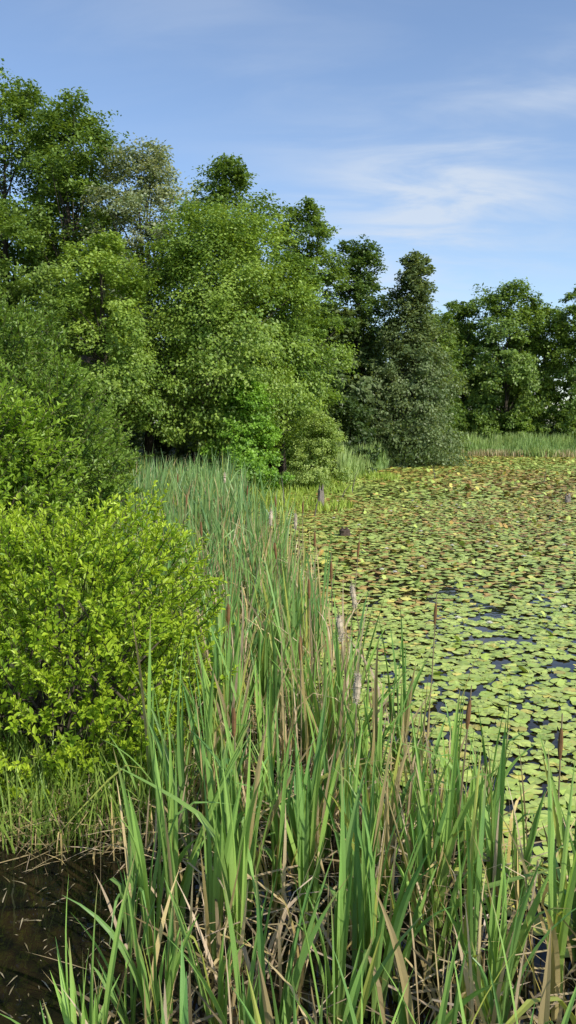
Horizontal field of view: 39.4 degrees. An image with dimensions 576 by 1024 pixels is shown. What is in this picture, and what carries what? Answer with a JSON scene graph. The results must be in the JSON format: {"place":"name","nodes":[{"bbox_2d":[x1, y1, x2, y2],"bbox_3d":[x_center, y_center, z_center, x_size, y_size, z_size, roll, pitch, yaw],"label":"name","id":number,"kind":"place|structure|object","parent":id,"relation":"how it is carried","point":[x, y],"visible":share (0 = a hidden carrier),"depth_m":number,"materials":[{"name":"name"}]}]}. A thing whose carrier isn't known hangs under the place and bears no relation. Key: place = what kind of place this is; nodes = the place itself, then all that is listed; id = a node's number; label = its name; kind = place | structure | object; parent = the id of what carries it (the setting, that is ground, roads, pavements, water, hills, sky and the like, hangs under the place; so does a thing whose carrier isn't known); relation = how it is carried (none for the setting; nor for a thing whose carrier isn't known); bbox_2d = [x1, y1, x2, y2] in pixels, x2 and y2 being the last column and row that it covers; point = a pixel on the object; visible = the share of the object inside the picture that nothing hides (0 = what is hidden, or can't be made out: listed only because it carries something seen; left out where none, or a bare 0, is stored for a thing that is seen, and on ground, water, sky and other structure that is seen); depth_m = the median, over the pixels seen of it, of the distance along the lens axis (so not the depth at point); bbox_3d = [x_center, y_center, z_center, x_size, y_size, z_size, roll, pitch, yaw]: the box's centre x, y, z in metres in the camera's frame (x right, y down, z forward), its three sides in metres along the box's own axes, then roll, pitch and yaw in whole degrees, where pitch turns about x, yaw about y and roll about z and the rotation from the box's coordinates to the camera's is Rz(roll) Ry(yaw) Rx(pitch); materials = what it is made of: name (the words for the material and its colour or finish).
{"place":"outdoors","nodes":[
{"label":"outdoors","id":0,"kind":"place"},
{"bbox_2d":[0,529,229,854],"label":"bank grass","id":1,"kind":"structure","parent":0,"point":[46,804],"depth_m":6.27,"materials":[{"name":"green plant"}]},
{"bbox_2d":[0,426,333,688],"bbox_3d":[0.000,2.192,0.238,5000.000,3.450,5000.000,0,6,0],"label":"ground","id":2,"kind":"structure","parent":0,"point":[138,451],"depth_m":49.52,"materials":[{"name":"green plant"}]},
{"bbox_2d":[0,169,29,301],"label":"oak tree","id":3,"kind":"object","parent":2,"relation":"on","point":[10,247],"visible":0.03,"depth_m":46.87,"materials":[{"name":"green plant"}]},
{"bbox_2d":[0,198,73,373],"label":"maple tree","id":4,"kind":"object","parent":2,"relation":"on","point":[12,227],"visible":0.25,"depth_m":32.91,"materials":[{"name":"green plant"}]},
{"bbox_2d":[0,296,86,518],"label":"birch sapling","id":5,"kind":"object","parent":2,"relation":"on","point":[23,343],"visible":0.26,"depth_m":18.17,"materials":[{"name":"green plant"}]},
{"bbox_2d":[0,295,87,394],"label":"alder shrub","id":6,"kind":"object","parent":2,"relation":"on","point":[53,336],"visible":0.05,"depth_m":24.21,"materials":[{"name":"green plant"}]},
{"bbox_2d":[0,58,88,354],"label":"oak tree","id":7,"kind":"object","parent":2,"relation":"on","point":[18,101],"visible":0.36,"depth_m":43.56,"materials":[{"name":"green plant"}]},
{"bbox_2d":[0,378,95,601],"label":"dogwood shrub","id":8,"kind":"object","parent":2,"relation":"on","point":[28,439],"visible":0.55,"depth_m":13.15,"materials":[{"name":"green plant"}]},
{"bbox_2d":[0,86,153,407],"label":"oak tree","id":9,"kind":"object","parent":2,"relation":"on","point":[78,162],"visible":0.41,"depth_m":41.35,"materials":[{"name":"green plant"}]},
{"bbox_2d":[0,345,154,577],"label":"dogwood shrub","id":10,"kind":"object","parent":2,"relation":"on","point":[68,387],"visible":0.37,"depth_m":14.96,"materials":[{"name":"green plant"}]},
{"bbox_2d":[36,393,142,528],"bbox_3d":[-5.243,-0.972,20.040,3.399,4.039,3.529,-4,7,-32],"label":"dogwood shrub","id":11,"kind":"object","parent":2,"relation":"on","point":[117,439],"visible":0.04,"depth_m":19.93,"materials":[{"name":"green plant"}]},
{"bbox_2d":[67,428,144,499],"bbox_3d":[-7.665,-1.760,29.919,4.320,3.735,4.319,3,7,22],"label":"alder shrub","id":12,"kind":"object","parent":2,"relation":"on","point":[133,451],"visible":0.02,"depth_m":29.96,"materials":[{"name":"green plant"}]},
{"bbox_2d":[40,228,178,432],"bbox_3d":[-8.338,-6.979,36.665,5.830,11.737,7.849,-3,7,-22],"label":"maple tree","id":13,"kind":"object","parent":2,"relation":"on","point":[127,361],"visible":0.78,"depth_m":35.55,"materials":[{"name":"green plant"}]},
{"bbox_2d":[0,480,237,819],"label":"buttonbush shrub","id":14,"kind":"object","parent":2,"relation":"on","point":[107,565],"visible":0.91,"depth_m":6.73,"materials":[{"name":"green plant"}]},
{"bbox_2d":[78,132,213,468],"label":"locust tree","id":15,"kind":"object","parent":2,"relation":"on","point":[153,164],"visible":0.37,"depth_m":41.49,"materials":[{"name":"green plant"}]},
{"bbox_2d":[87,189,333,464],"bbox_3d":[-3.926,-8.594,40.349,12.250,14.286,10.931,0,6,0],"label":"maple tree","id":16,"kind":"object","parent":2,"relation":"on","point":[212,313],"visible":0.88,"depth_m":38.25,"materials":[{"name":"green plant"}]},
{"bbox_2d":[159,152,295,457],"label":"oak tree","id":17,"kind":"object","parent":2,"relation":"on","point":[230,170],"visible":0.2,"depth_m":54.99,"materials":[{"name":"green plant"}]},
{"bbox_2d":[197,371,294,494],"bbox_3d":[-2.063,-3.375,37.653,4.226,6.394,4.272,-2,6,-14],"label":"maple sapling","id":18,"kind":"object","parent":2,"relation":"on","point":[257,458],"visible":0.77,"depth_m":37.01,"materials":[{"name":"green plant"}]},
{"bbox_2d":[109,370,416,474],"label":"understory shrubs","id":19,"kind":"object","parent":2,"relation":"on","point":[357,418],"visible":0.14,"depth_m":51.41,"materials":[{"name":"green plant"}]},
{"bbox_2d":[224,249,359,474],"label":"maple tree","id":20,"kind":"object","parent":2,"relation":"on","point":[302,277],"visible":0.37,"depth_m":42.20,"materials":[{"name":"green plant"}]},
{"bbox_2d":[263,195,360,424],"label":"oak tree","id":21,"kind":"object","parent":2,"relation":"on","point":[316,226],"visible":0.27,"depth_m":59.57,"materials":[{"name":"green plant"}]},
{"bbox_2d":[54,285,575,448],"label":"distant trees","id":22,"kind":"object","parent":2,"relation":"on","point":[365,388],"visible":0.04,"depth_m":63.23,"materials":[{"name":"green plant"}]},
{"bbox_2d":[275,410,355,490],"bbox_3d":[1.300,-2.529,39.958,4.085,5.197,3.600,0,6,0],"label":"willow shrub","id":23,"kind":"object","parent":2,"relation":"on","point":[326,431],"visible":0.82,"depth_m":39.47,"materials":[{"name":"green plant"}]},
{"bbox_2d":[314,234,403,447],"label":"oak tree","id":24,"kind":"object","parent":2,"relation":"on","point":[360,257],"visible":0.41,"depth_m":64.40,"materials":[{"name":"green plant"}]},
{"bbox_2d":[358,249,479,467],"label":"spruce tree","id":25,"kind":"object","parent":2,"relation":"on","point":[415,437],"visible":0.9,"depth_m":61.66,"materials":[{"name":"green plant"}]},
{"bbox_2d":[387,324,468,447],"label":"maple tree","id":26,"kind":"object","parent":2,"relation":"on","point":[453,357],"visible":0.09,"depth_m":80.17,"materials":[{"name":"green plant"}]},
{"bbox_2d":[422,310,472,418],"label":"maple tree","id":27,"kind":"object","parent":2,"relation":"on","point":[454,342],"visible":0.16,"depth_m":91.79,"materials":[{"name":"green plant"}]},
{"bbox_2d":[438,296,501,427],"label":"maple tree","id":28,"kind":"object","parent":2,"relation":"on","point":[462,312],"visible":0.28,"depth_m":94.02,"materials":[{"name":"green plant"}]},
{"bbox_2d":[435,408,575,439],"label":"shoreline shrubs","id":29,"kind":"object","parent":2,"relation":"on","point":[526,424],"visible":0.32,"depth_m":89.67,"materials":[{"name":"green plant"}]},
{"bbox_2d":[463,277,566,437],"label":"maple tree","id":30,"kind":"object","parent":2,"relation":"on","point":[508,321],"visible":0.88,"depth_m":89.75,"materials":[{"name":"green plant"}]},
{"bbox_2d":[495,302,573,438],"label":"maple tree","id":31,"kind":"object","parent":2,"relation":"on","point":[549,383],"visible":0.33,"depth_m":93.08,"materials":[{"name":"green plant"}]},
{"bbox_2d":[542,284,575,438],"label":"oak tree","id":32,"kind":"object","parent":2,"relation":"on","point":[569,370],"visible":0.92,"depth_m":90.06,"materials":[{"name":"green plant"}]},
{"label":"walls","id":33,"kind":"object","parent":2,"relation":"on","visible":0},
{"bbox_2d":[53,355,97,383],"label":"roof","id":34,"kind":"structure","parent":33,"relation":"on","point":[87,358],"depth_m":39.39,"materials":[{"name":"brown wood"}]},
{"bbox_2d":[0,456,575,1023],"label":"pond water","id":35,"kind":"structure","parent":0,"point":[28,900],"depth_m":5.82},
{"bbox_2d":[0,823,156,1022],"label":"floating debris","id":36,"kind":"object","parent":35,"relation":"on","point":[107,943],"visible":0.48,"depth_m":5.15,"materials":[{"name":"brown plant"}]},
{"bbox_2d":[0,444,575,1023],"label":"cattails","id":37,"kind":"object","parent":35,"relation":"on","point":[314,812],"visible":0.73,"depth_m":5.11,"materials":[{"name":"green plant"}]},
{"bbox_2d":[177,469,562,893],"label":"cattail seed heads","id":38,"kind":"object","parent":37,"relation":"attached to","point":[357,677],"visible":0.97,"depth_m":6.94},
{"bbox_2d":[317,484,323,505],"bbox_3d":[1.266,-0.531,31.626,0.342,1.225,0.342,0,6,0],"label":"tree stump","id":39,"kind":"object","parent":35,"relation":"in","point":[321,493],"visible":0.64,"depth_m":31.55,"materials":[{"name":"grey wood"}]},
{"bbox_2d":[244,463,400,512],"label":"marsh grass","id":40,"kind":"structure","parent":35,"relation":"on","point":[390,476],"depth_m":35.45,"materials":[{"name":"green plant"}]},
{"bbox_2d":[339,527,350,535],"bbox_3d":[1.615,0.716,23.195,0.457,0.566,0.414,4,7,29],"label":"tree stump","id":41,"kind":"object","parent":35,"relation":"in","point":[344,532],"visible":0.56,"depth_m":23.09,"materials":[{"name":"brown wood"}]},
{"bbox_2d":[281,464,546,515],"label":"dead branches","id":42,"kind":"object","parent":35,"relation":"in","point":[352,490],"visible":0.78,"depth_m":35.59,"materials":[{"name":"brown wood"}]},
{"bbox_2d":[258,455,575,956],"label":"lily pads","id":43,"kind":"object","parent":35,"relation":"on","point":[521,719],"visible":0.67,"depth_m":14.28,"materials":[{"name":"green plant"}]},
{"bbox_2d":[333,500,566,623],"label":"water lily flowers","id":44,"kind":"object","parent":43,"relation":"on","point":[453,545],"visible":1,"depth_m":17.98,"materials":[{"name":"plant"}]},
{"bbox_2d":[332,429,575,482],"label":"shoreline reeds","id":45,"kind":"object","parent":35,"relation":"on","point":[525,445],"visible":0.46,"depth_m":81.13,"materials":[{"name":"green plant"}]},
{"bbox_2d":[564,492,570,502],"bbox_3d":[11.516,-0.448,33.152,0.340,0.730,0.309,0,6,0],"label":"tree stump","id":46,"kind":"object","parent":35,"relation":"in","point":[567,499],"visible":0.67,"depth_m":33.05,"materials":[{"name":"grey wood"}]},
{"bbox_2d":[0,0,575,423],"label":"sky","id":47,"kind":"structure","parent":0,"point":[445,130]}
]}

